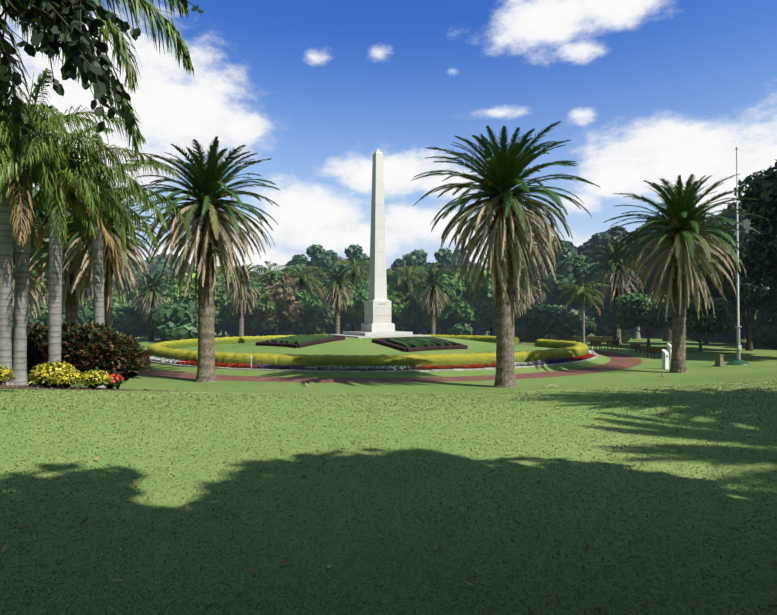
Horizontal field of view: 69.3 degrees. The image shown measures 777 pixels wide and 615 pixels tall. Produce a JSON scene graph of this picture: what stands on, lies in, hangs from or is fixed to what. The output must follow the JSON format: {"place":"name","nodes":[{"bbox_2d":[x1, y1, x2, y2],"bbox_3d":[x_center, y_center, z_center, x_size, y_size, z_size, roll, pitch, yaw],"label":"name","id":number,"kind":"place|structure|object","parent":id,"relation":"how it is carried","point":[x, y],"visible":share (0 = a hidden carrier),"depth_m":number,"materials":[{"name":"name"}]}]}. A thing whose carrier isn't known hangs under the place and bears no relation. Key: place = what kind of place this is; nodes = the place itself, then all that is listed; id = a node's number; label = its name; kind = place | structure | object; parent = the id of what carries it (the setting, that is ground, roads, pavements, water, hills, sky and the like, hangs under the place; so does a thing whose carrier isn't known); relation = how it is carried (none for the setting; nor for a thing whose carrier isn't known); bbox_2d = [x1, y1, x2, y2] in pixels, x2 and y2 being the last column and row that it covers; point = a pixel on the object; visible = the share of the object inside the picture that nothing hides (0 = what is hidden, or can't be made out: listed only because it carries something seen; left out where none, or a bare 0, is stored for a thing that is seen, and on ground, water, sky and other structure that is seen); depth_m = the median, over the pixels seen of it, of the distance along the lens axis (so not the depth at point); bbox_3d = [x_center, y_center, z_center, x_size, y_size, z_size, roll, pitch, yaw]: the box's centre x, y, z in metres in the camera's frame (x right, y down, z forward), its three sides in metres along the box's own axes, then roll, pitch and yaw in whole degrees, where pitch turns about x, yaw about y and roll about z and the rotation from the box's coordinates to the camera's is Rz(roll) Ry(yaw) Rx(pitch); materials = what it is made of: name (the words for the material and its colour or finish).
{"place":"outdoors","nodes":[
{"label":"outdoors","id":0,"kind":"place"},
{"bbox_2d":[0,331,776,614],"bbox_3d":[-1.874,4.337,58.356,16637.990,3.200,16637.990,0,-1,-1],"label":"ground","id":1,"kind":"structure","parent":0,"point":[701,368],"depth_m":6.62,"materials":[{"name":"green plant"}]},
{"bbox_2d":[12,322,47,384],"bbox_3d":[-14.498,1.899,22.793,3.115,2.640,3.129,0,-1,26],"label":"croton","id":2,"kind":"object","parent":1,"relation":"on","point":[32,329],"visible":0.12,"depth_m":22.32,"materials":[{"name":"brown plant"}]},
{"bbox_2d":[13,189,48,256],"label":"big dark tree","id":3,"kind":"object","parent":1,"relation":"on","point":[14,238],"visible":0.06,"depth_m":61.52,"materials":[{"name":"green plant"}]},
{"bbox_2d":[12,247,63,319],"bbox_3d":[-41.457,-1.112,63.331,8.496,11.936,9.096,0,-1,20],"label":"date palm","id":4,"kind":"object","parent":1,"relation":"on","point":[32,292],"visible":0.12,"depth_m":63.20,"materials":[{"name":"beige plant"}]},
{"bbox_2d":[12,300,78,327],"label":"understory shrub","id":5,"kind":"object","parent":1,"relation":"on","point":[43,319],"visible":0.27,"depth_m":80.27,"materials":[{"name":"green plant"}]},
{"bbox_2d":[27,331,73,373],"bbox_3d":[-13.168,2.052,22.663,2.845,2.400,2.832,0,-1,-10],"label":"croton","id":6,"kind":"object","parent":1,"relation":"on","point":[43,354],"visible":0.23,"depth_m":21.79,"materials":[{"name":"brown plant"}]},
{"bbox_2d":[29,320,82,366],"bbox_3d":[-13.845,1.933,23.631,3.413,2.879,3.398,0,-1,10],"label":"croton","id":7,"kind":"object","parent":1,"relation":"on","point":[65,327],"visible":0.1,"depth_m":23.28,"materials":[{"name":"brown plant"}]},
{"bbox_2d":[0,85,112,384],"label":"queen palm","id":8,"kind":"object","parent":1,"relation":"on","point":[7,217],"visible":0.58,"depth_m":20.48,"materials":[{"name":"plant"}]},
{"bbox_2d":[13,208,115,326],"bbox_3d":[-25.659,-1.905,45.588,9.012,13.026,9.326,0,-1,-27],"label":"date palm","id":9,"kind":"object","parent":1,"relation":"on","point":[70,305],"visible":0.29,"depth_m":44.69,"materials":[{"name":"beige plant"}]},
{"bbox_2d":[0,68,145,384],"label":"queen palm","id":10,"kind":"object","parent":1,"relation":"on","point":[21,303],"visible":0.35,"depth_m":21.12,"materials":[{"name":"plant"}]},
{"bbox_2d":[0,121,161,386],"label":"queen palm","id":11,"kind":"object","parent":1,"relation":"on","point":[57,229],"visible":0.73,"depth_m":20.57,"materials":[{"name":"plant"}]},
{"bbox_2d":[46,321,122,375],"bbox_3d":[-11.866,1.900,22.454,3.256,2.760,3.271,0,-1,-23],"label":"croton","id":12,"kind":"object","parent":1,"relation":"on","point":[80,333],"visible":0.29,"depth_m":21.76,"materials":[{"name":"brown plant"}]},
{"bbox_2d":[78,304,93,327],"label":"tree","id":13,"kind":"object","parent":1,"relation":"on","point":[86,315],"visible":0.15,"depth_m":90.72,"materials":[{"name":"green plant"}]},
{"bbox_2d":[0,384,187,391],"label":"mulch bed","id":14,"kind":"object","parent":1,"relation":"on","point":[25,386],"visible":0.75,"depth_m":19.66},
{"bbox_2d":[25,368,52,386],"bbox_3d":[-12.042,2.470,19.813,1.235,0.808,1.221,0,-1,-13],"label":"bed plant","id":15,"kind":"object","parent":14,"relation":"on","point":[39,381],"visible":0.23,"depth_m":19.43,"materials":[{"name":"yellow plant"}]},
{"bbox_2d":[28,360,77,387],"bbox_3d":[-11.746,2.362,19.763,1.582,1.034,1.563,0,-1,-18],"label":"bed plant","id":16,"kind":"object","parent":14,"relation":"on","point":[53,366],"visible":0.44,"depth_m":19.41,"materials":[{"name":"yellow plant"}]},
{"bbox_2d":[47,368,84,388],"bbox_3d":[-10.986,2.436,19.179,1.156,0.764,1.170,-1,-1,44],"label":"bed plant","id":17,"kind":"object","parent":14,"relation":"on","point":[66,378],"visible":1,"depth_m":19.00,"materials":[{"name":"yellow plant"}]},
{"bbox_2d":[76,370,112,388],"bbox_3d":[-10.423,2.554,19.900,1.182,0.773,1.168,0,-1,24],"label":"bed plant","id":18,"kind":"object","parent":14,"relation":"on","point":[94,379],"visible":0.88,"depth_m":19.73,"materials":[{"name":"yellow plant"}]},
{"bbox_2d":[104,373,125,388],"bbox_3d":[-10.209,2.723,20.679,1.016,0.682,0.990,0,-1,13],"label":"bed plant","id":19,"kind":"object","parent":14,"relation":"on","point":[116,381],"visible":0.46,"depth_m":20.57,"materials":[{"name":"red plant"}]},
{"bbox_2d":[0,0,193,169],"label":"queen palm","id":20,"kind":"object","parent":1,"relation":"on","point":[119,41],"visible":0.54,"depth_m":11.91,"materials":[{"name":"plant"}]},
{"bbox_2d":[0,0,203,151],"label":"overhanging tree","id":21,"kind":"object","parent":1,"relation":"on","point":[75,17],"visible":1,"depth_m":5.23,"materials":[{"name":"green plant"}]},
{"bbox_2d":[46,188,167,329],"bbox_3d":[-20.359,-2.138,40.605,8.556,13.353,8.620,0,-1,-11],"label":"date palm","id":22,"kind":"object","parent":1,"relation":"on","point":[110,270],"visible":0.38,"depth_m":40.15,"materials":[{"name":"beige plant"}]},
{"bbox_2d":[32,134,185,387],"bbox_3d":[-13.982,-2.207,26.998,7.238,12.201,8.118,-1,-1,40],"label":"queen palm","id":23,"kind":"object","parent":1,"relation":"on","point":[98,254],"visible":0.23,"depth_m":26.97,"materials":[{"name":"plant"}]},
{"bbox_2d":[73,329,145,388],"bbox_3d":[-10.856,2.027,21.915,2.844,2.400,2.832,0,-1,-23],"label":"croton","id":24,"kind":"object","parent":1,"relation":"on","point":[122,359],"visible":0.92,"depth_m":21.28,"materials":[{"name":"brown plant"}]},
{"bbox_2d":[87,259,144,295],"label":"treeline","id":25,"kind":"object","parent":1,"relation":"on","point":[131,281],"visible":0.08,"depth_m":223.03,"materials":[{"name":"green plant"}]},
{"bbox_2d":[112,288,137,306],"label":"green tree","id":26,"kind":"object","parent":1,"relation":"on","point":[115,300],"visible":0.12,"depth_m":137.31,"materials":[{"name":"green plant"}]},
{"bbox_2d":[112,304,148,338],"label":"understory shrub","id":27,"kind":"object","parent":1,"relation":"on","point":[128,321],"visible":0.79,"depth_m":87.66,"materials":[{"name":"green plant"}]},
{"bbox_2d":[116,335,153,388],"bbox_3d":[-11.326,2.253,23.506,2.832,2.400,2.844,0,-1,-15],"label":"croton","id":28,"kind":"object","parent":1,"relation":"on","point":[131,374],"visible":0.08,"depth_m":23.54,"materials":[{"name":"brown plant"}]},
{"bbox_2d":[124,272,178,340],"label":"date palm","id":29,"kind":"object","parent":1,"relation":"on","point":[152,294],"visible":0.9,"depth_m":84.68,"materials":[{"name":"green plant"}]},
{"bbox_2d":[136,267,170,290],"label":"tree","id":30,"kind":"object","parent":1,"relation":"on","point":[153,270],"visible":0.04,"depth_m":137.36,"materials":[{"name":"green plant"}]},
{"bbox_2d":[134,273,177,306],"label":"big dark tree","id":31,"kind":"object","parent":1,"relation":"on","point":[174,277],"visible":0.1,"depth_m":116.06,"materials":[{"name":"green plant"}]},
{"bbox_2d":[141,253,195,275],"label":"treeline","id":32,"kind":"object","parent":1,"relation":"on","point":[161,262],"visible":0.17,"depth_m":235.70,"materials":[{"name":"green plant"}]},
{"bbox_2d":[147,300,197,340],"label":"understory shrub","id":33,"kind":"object","parent":1,"relation":"on","point":[169,321],"visible":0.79,"depth_m":80.26,"materials":[{"name":"green plant"}]},
{"bbox_2d":[158,273,228,327],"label":"palm tree","id":34,"kind":"object","parent":1,"relation":"on","point":[220,320],"visible":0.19,"depth_m":92.48,"materials":[{"name":"green plant"}]},
{"bbox_2d":[124,136,279,382],"bbox_3d":[-10.880,-2.590,33.410,9.006,14.056,9.073,0,-1,-24],"label":"date palm","id":35,"kind":"object","parent":1,"relation":"on","point":[208,228],"visible":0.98,"depth_m":32.83,"materials":[{"name":"green plant"}]},
{"bbox_2d":[215,275,252,336],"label":"green tree","id":36,"kind":"object","parent":1,"relation":"on","point":[219,301],"visible":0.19,"depth_m":95.45,"materials":[{"name":"green plant"}]},
{"bbox_2d":[221,323,247,335],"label":"understory shrub","id":37,"kind":"object","parent":1,"relation":"on","point":[231,329],"visible":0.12,"depth_m":106.93,"materials":[{"name":"green plant"}]},
{"bbox_2d":[216,263,269,336],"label":"date palm","id":38,"kind":"object","parent":1,"relation":"on","point":[241,301],"visible":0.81,"depth_m":86.87,"materials":[{"name":"green plant"}]},
{"bbox_2d":[219,282,281,335],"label":"tree","id":39,"kind":"object","parent":1,"relation":"on","point":[261,325],"visible":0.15,"depth_m":94.47,"materials":[{"name":"green plant"}]},
{"bbox_2d":[244,321,292,335],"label":"understory shrub","id":40,"kind":"object","parent":1,"relation":"on","point":[284,327],"visible":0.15,"depth_m":100.66,"materials":[{"name":"green plant"}]},
{"bbox_2d":[249,260,293,335],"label":"queen palm","id":41,"kind":"object","parent":1,"relation":"on","point":[264,270],"visible":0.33,"depth_m":101.80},
{"bbox_2d":[244,269,304,334],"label":"bronze tree","id":42,"kind":"object","parent":1,"relation":"on","point":[277,297],"visible":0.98,"depth_m":93.31,"materials":[{"name":"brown plant"}]},
{"bbox_2d":[283,254,307,270],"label":"tall dark tree","id":43,"kind":"object","parent":1,"relation":"on","point":[298,257],"visible":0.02,"depth_m":125.75,"materials":[{"name":"green plant"}]},
{"bbox_2d":[256,335,344,347],"bbox_3d":[-8.188,3.054,52.196,6.664,0.950,5.674,-1,-1,44],"label":"flower bed","id":44,"kind":"object","parent":1,"relation":"on","point":[297,341],"visible":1,"depth_m":50.89,"materials":[{"name":"plant"}]},
{"bbox_2d":[281,262,330,302],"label":"queen palm","id":45,"kind":"object","parent":1,"relation":"on","point":[301,277],"visible":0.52,"depth_m":98.28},
{"bbox_2d":[286,287,327,327],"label":"green tree","id":46,"kind":"object","parent":1,"relation":"on","point":[306,298],"visible":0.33,"depth_m":97.15,"materials":[{"name":"green plant"}]},
{"bbox_2d":[286,244,334,290],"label":"tall dark tree","id":47,"kind":"object","parent":1,"relation":"on","point":[320,257],"visible":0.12,"depth_m":117.18,"materials":[{"name":"green plant"}]},
{"bbox_2d":[293,303,346,334],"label":"understory shrub","id":48,"kind":"object","parent":1,"relation":"on","point":[323,323],"visible":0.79,"depth_m":95.46,"materials":[{"name":"green plant"}]},
{"bbox_2d":[312,264,359,333],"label":"date palm","id":49,"kind":"object","parent":1,"relation":"on","point":[338,286],"visible":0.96,"depth_m":90.22,"materials":[{"name":"green plant"}]},
{"bbox_2d":[330,244,369,284],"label":"tall dark tree","id":50,"kind":"object","parent":1,"relation":"on","point":[357,255],"visible":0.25,"depth_m":119.75,"materials":[{"name":"green plant"}]},
{"bbox_2d":[332,252,369,330],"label":"queen palm","id":51,"kind":"object","parent":1,"relation":"on","point":[361,275],"visible":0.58,"depth_m":103.57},
{"bbox_2d":[330,280,389,330],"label":"green tree","id":52,"kind":"object","parent":1,"relation":"on","point":[354,314],"visible":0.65,"depth_m":96.66,"materials":[{"name":"green plant"}]},
{"bbox_2d":[147,334,588,368],"bbox_3d":[-1.970,3.877,58.353,42.550,0.981,42.736,0,-1,-1],"label":"hedge","id":53,"kind":"object","parent":1,"relation":"on","point":[167,350],"visible":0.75,"depth_m":39.15,"materials":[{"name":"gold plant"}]},
{"bbox_2d":[145,342,595,369],"bbox_3d":[-1.877,4.247,58.348,43.922,0.348,43.913,0,-1,-1],"label":"flower border","id":54,"kind":"object","parent":1,"relation":"on","point":[316,367],"visible":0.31,"depth_m":38.09,"materials":[{"name":"plant"}]},
{"bbox_2d":[145,346,597,371],"bbox_3d":[-1.873,4.404,58.355,44.300,0.266,44.300,0,-1,-1],"label":"white flower border","id":55,"kind":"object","parent":1,"relation":"on","point":[373,370],"depth_m":37.51,"materials":[{"name":"plant"}]},
{"bbox_2d":[328,149,430,337],"bbox_3d":[-1.113,-6.702,58.526,8.000,19.780,8.000,0,-1,-27],"label":"obelisk","id":56,"kind":"object","parent":1,"relation":"on","point":[377,323],"visible":1,"depth_m":57.95,"materials":[{"name":"stone"}]},
{"bbox_2d":[2,374,774,614],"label":"lawn litter","id":57,"kind":"object","parent":1,"relation":"on","point":[435,546],"visible":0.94,"depth_m":5.35,"materials":[{"name":"plant"}]},
{"bbox_2d":[387,283,410,319],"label":"tree","id":58,"kind":"object","parent":1,"relation":"on","point":[397,298],"visible":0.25,"depth_m":97.94,"materials":[{"name":"green plant"}]},
{"bbox_2d":[389,253,418,286],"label":"tall dark tree","id":59,"kind":"object","parent":1,"relation":"on","point":[409,259],"visible":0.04,"depth_m":121.90,"materials":[{"name":"green plant"}]},
{"bbox_2d":[386,263,425,301],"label":"queen palm","id":60,"kind":"object","parent":1,"relation":"on","point":[407,270],"visible":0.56,"depth_m":99.05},
{"bbox_2d":[391,304,424,333],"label":"understory shrub","id":61,"kind":"object","parent":1,"relation":"on","point":[407,320],"visible":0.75,"depth_m":97.57,"materials":[{"name":"green plant"}]},
{"bbox_2d":[372,336,467,351],"bbox_3d":[2.696,3.147,49.474,6.661,1.012,5.670,1,-1,-33],"label":"flower bed","id":62,"kind":"object","parent":1,"relation":"on","point":[414,343],"visible":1,"depth_m":48.38,"materials":[{"name":"plant"}]},
{"bbox_2d":[410,249,434,334],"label":"tall dark tree","id":63,"kind":"object","parent":1,"relation":"on","point":[421,254],"visible":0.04,"depth_m":125.31,"materials":[{"name":"green plant"}]},
{"bbox_2d":[405,285,442,334],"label":"tree","id":64,"kind":"object","parent":1,"relation":"on","point":[425,321],"visible":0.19,"depth_m":99.54,"materials":[{"name":"green plant"}]},
{"bbox_2d":[408,262,453,334],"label":"queen palm","id":65,"kind":"object","parent":1,"relation":"on","point":[434,268],"visible":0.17,"depth_m":105.78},
{"bbox_2d":[408,268,456,334],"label":"date palm","id":66,"kind":"object","parent":1,"relation":"on","point":[432,292],"visible":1,"depth_m":90.55,"materials":[{"name":"green plant"}]},
{"bbox_2d":[414,248,461,334],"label":"tall dark tree","id":67,"kind":"object","parent":1,"relation":"on","point":[443,256],"visible":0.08,"depth_m":118.24,"materials":[{"name":"green plant"}]},
{"bbox_2d":[416,272,480,334],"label":"green tree","id":68,"kind":"object","parent":1,"relation":"on","point":[459,306],"visible":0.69,"depth_m":95.23,"materials":[{"name":"green plant"}]},
{"bbox_2d":[440,315,480,334],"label":"understory shrub","id":69,"kind":"object","parent":1,"relation":"on","point":[456,326],"visible":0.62,"depth_m":97.45,"materials":[{"name":"green plant"}]},
{"bbox_2d":[440,267,489,328],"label":"queen palm","id":70,"kind":"object","parent":1,"relation":"on","point":[464,278],"visible":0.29,"depth_m":97.08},
{"bbox_2d":[470,306,495,334],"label":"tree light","id":71,"kind":"object","parent":1,"relation":"on","point":[488,311],"visible":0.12,"depth_m":98.44,"materials":[{"name":"green plant"}]},
{"bbox_2d":[472,320,495,335],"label":"understory shrub","id":72,"kind":"object","parent":1,"relation":"on","point":[484,327],"visible":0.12,"depth_m":113.70,"materials":[{"name":"green plant"}]},
{"bbox_2d":[467,270,537,335],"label":"green tree","id":73,"kind":"object","parent":1,"relation":"on","point":[484,298],"visible":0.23,"depth_m":96.73,"materials":[{"name":"green plant"}]},
{"bbox_2d":[411,121,600,387],"bbox_3d":[6.228,-2.519,30.539,9.486,13.711,9.817,0,-1,-31],"label":"date palm","id":74,"kind":"object","parent":1,"relation":"on","point":[508,225],"visible":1,"depth_m":29.68,"materials":[{"name":"green plant"}]},
{"bbox_2d":[489,273,535,336],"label":"date palm","id":75,"kind":"object","parent":1,"relation":"on","point":[515,299],"visible":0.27,"depth_m":73.74,"materials":[{"name":"green plant"}]},
{"bbox_2d":[516,265,552,332],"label":"tree","id":76,"kind":"object","parent":1,"relation":"on","point":[534,293],"visible":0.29,"depth_m":85.33,"materials":[{"name":"green plant"}]},
{"bbox_2d":[527,233,552,302],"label":"norfolk pine","id":77,"kind":"object","parent":1,"relation":"on","point":[544,259],"visible":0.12,"depth_m":107.82,"materials":[{"name":"green plant"}]},
{"bbox_2d":[515,302,581,340],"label":"understory shrub","id":78,"kind":"object","parent":1,"relation":"on","point":[535,321],"visible":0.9,"depth_m":83.50,"materials":[{"name":"green plant"}]},
{"bbox_2d":[529,236,580,270],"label":"dark pine tree","id":79,"kind":"object","parent":1,"relation":"on","point":[572,250],"visible":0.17,"depth_m":108.79,"materials":[{"name":"green plant"}]},
{"bbox_2d":[538,255,605,335],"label":"tree","id":80,"kind":"object","parent":1,"relation":"on","point":[569,270],"visible":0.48,"depth_m":96.31,"materials":[{"name":"green plant"}]},
{"bbox_2d":[556,279,609,343],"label":"queen palm","id":81,"kind":"object","parent":1,"relation":"on","point":[576,292],"visible":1,"depth_m":70.25,"materials":[{"name":"plant"}]},
{"bbox_2d":[572,314,596,343],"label":"clipped ball tree","id":82,"kind":"object","parent":1,"relation":"on","point":[590,325],"visible":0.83,"depth_m":75.76,"materials":[{"name":"green plant"}]},
{"bbox_2d":[562,336,627,342],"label":"hedge","id":83,"kind":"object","parent":1,"relation":"on","point":[602,339],"depth_m":81.09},
{"bbox_2d":[577,225,629,261],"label":"dark pine tree","id":84,"kind":"object","parent":1,"relation":"on","point":[604,237],"visible":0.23,"depth_m":107.80,"materials":[{"name":"green plant"}]},
{"bbox_2d":[575,304,633,340],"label":"understory shrub","id":85,"kind":"object","parent":1,"relation":"on","point":[604,328],"visible":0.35,"depth_m":87.41,"materials":[{"name":"green plant"}]},
{"bbox_2d":[583,241,648,343],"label":"date palm","id":86,"kind":"object","parent":1,"relation":"on","point":[611,276],"visible":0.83,"depth_m":75.96,"materials":[{"name":"green plant"}]},
{"bbox_2d":[582,246,659,338],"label":"tree","id":87,"kind":"object","parent":1,"relation":"on","point":[636,335],"visible":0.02,"depth_m":90.99,"materials":[{"name":"green plant"}]},
{"bbox_2d":[610,293,672,346],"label":"tree","id":88,"kind":"object","parent":1,"relation":"on","point":[634,312],"visible":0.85,"depth_m":70.09,"materials":[{"name":"green plant"}]},
{"bbox_2d":[640,324,663,336],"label":"understory shrub","id":89,"kind":"object","parent":1,"relation":"on","point":[659,334],"visible":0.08,"depth_m":102.25,"materials":[{"name":"green plant"}]},
{"bbox_2d":[662,349,668,368],"bbox_3d":[20.193,3.778,41.002,0.320,1.420,0.328,0,-1,-18],"label":"marker post","id":90,"kind":"object","parent":1,"relation":"on","point":[665,359],"visible":0.93,"depth_m":40.88,"materials":[{"name":"paint"}]},
{"bbox_2d":[625,214,708,341],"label":"dark pine tree","id":91,"kind":"object","parent":1,"relation":"on","point":[667,336],"visible":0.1,"depth_m":83.96,"materials":[{"name":"green plant"}]},
{"bbox_2d":[603,174,767,372],"bbox_3d":[20.050,-2.175,38.522,10.106,13.262,9.439,-1,-1,40],"label":"date palm","id":92,"kind":"object","parent":1,"relation":"on","point":[680,269],"visible":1,"depth_m":37.57,"materials":[{"name":"green plant"}]},
{"bbox_2d":[663,297,733,351],"bbox_3d":[33.243,1.853,60.574,7.330,6.042,6.647,0,-1,4],"label":"tree","id":93,"kind":"object","parent":1,"relation":"on","point":[720,322],"visible":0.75,"depth_m":58.34,"materials":[{"name":"green plant"}]},
{"bbox_2d":[686,263,712,344],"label":"dark tree","id":94,"kind":"object","parent":1,"relation":"on","point":[706,342],"visible":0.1,"depth_m":73.52,"materials":[{"name":"green plant"}]},
{"bbox_2d":[713,354,724,366],"bbox_3d":[24.895,3.978,42.298,0.620,0.920,0.620,0,-1,-24],"label":"stone pedestal","id":95,"kind":"object","parent":1,"relation":"on","point":[719,360],"visible":0.96,"depth_m":42.15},
{"bbox_2d":[708,331,745,341],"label":"understory shrub","id":96,"kind":"object","parent":1,"relation":"on","point":[718,337],"visible":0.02,"depth_m":82.04,"materials":[{"name":"green plant"}]},
{"bbox_2d":[705,202,760,260],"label":"dark pine tree","id":97,"kind":"object","parent":1,"relation":"on","point":[743,220],"visible":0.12,"depth_m":89.37,"materials":[{"name":"green plant"}]},
{"bbox_2d":[698,239,776,350],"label":"dark tree","id":98,"kind":"object","parent":1,"relation":"on","point":[753,297],"visible":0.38,"depth_m":60.75,"materials":[{"name":"green plant"}]},
{"bbox_2d":[726,147,750,364],"bbox_3d":[27.236,-4.060,43.858,1.700,17.007,1.700,0,-1,-1],"label":"flagpole","id":99,"kind":"object","parent":1,"relation":"on","point":[738,361],"visible":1,"depth_m":43.77,"materials":[{"name":"metal"}]},
{"bbox_2d":[723,308,761,343],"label":"understory shrub","id":100,"kind":"object","parent":1,"relation":"on","point":[743,331],"visible":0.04,"depth_m":78.76,"materials":[{"name":"green plant"}]},
{"bbox_2d":[733,159,776,289],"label":"dark tree","id":101,"kind":"object","parent":1,"relation":"on","point":[762,251],"visible":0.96,"depth_m":50.84,"materials":[{"name":"green plant"}]},
{"bbox_2d":[751,306,775,347],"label":"understory shrub","id":102,"kind":"object","parent":1,"relation":"on","point":[756,331],"visible":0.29,"depth_m":70.30,"materials":[{"name":"green plant"}]},
{"bbox_2d":[760,310,776,348],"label":"understory shrub","id":103,"kind":"object","parent":1,"relation":"on","point":[770,336],"visible":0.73,"depth_m":65.77,"materials":[{"name":"green plant"}]},
{"bbox_2d":[0,0,776,274],"label":"sky","id":104,"kind":"structure","parent":0,"point":[639,90],"materials":[{"name":"blue"}]},
{"bbox_2d":[138,336,641,382],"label":"brick path","id":105,"kind":"structure","parent":0,"point":[618,361],"depth_m":36.03,"materials":[{"name":"brick"}]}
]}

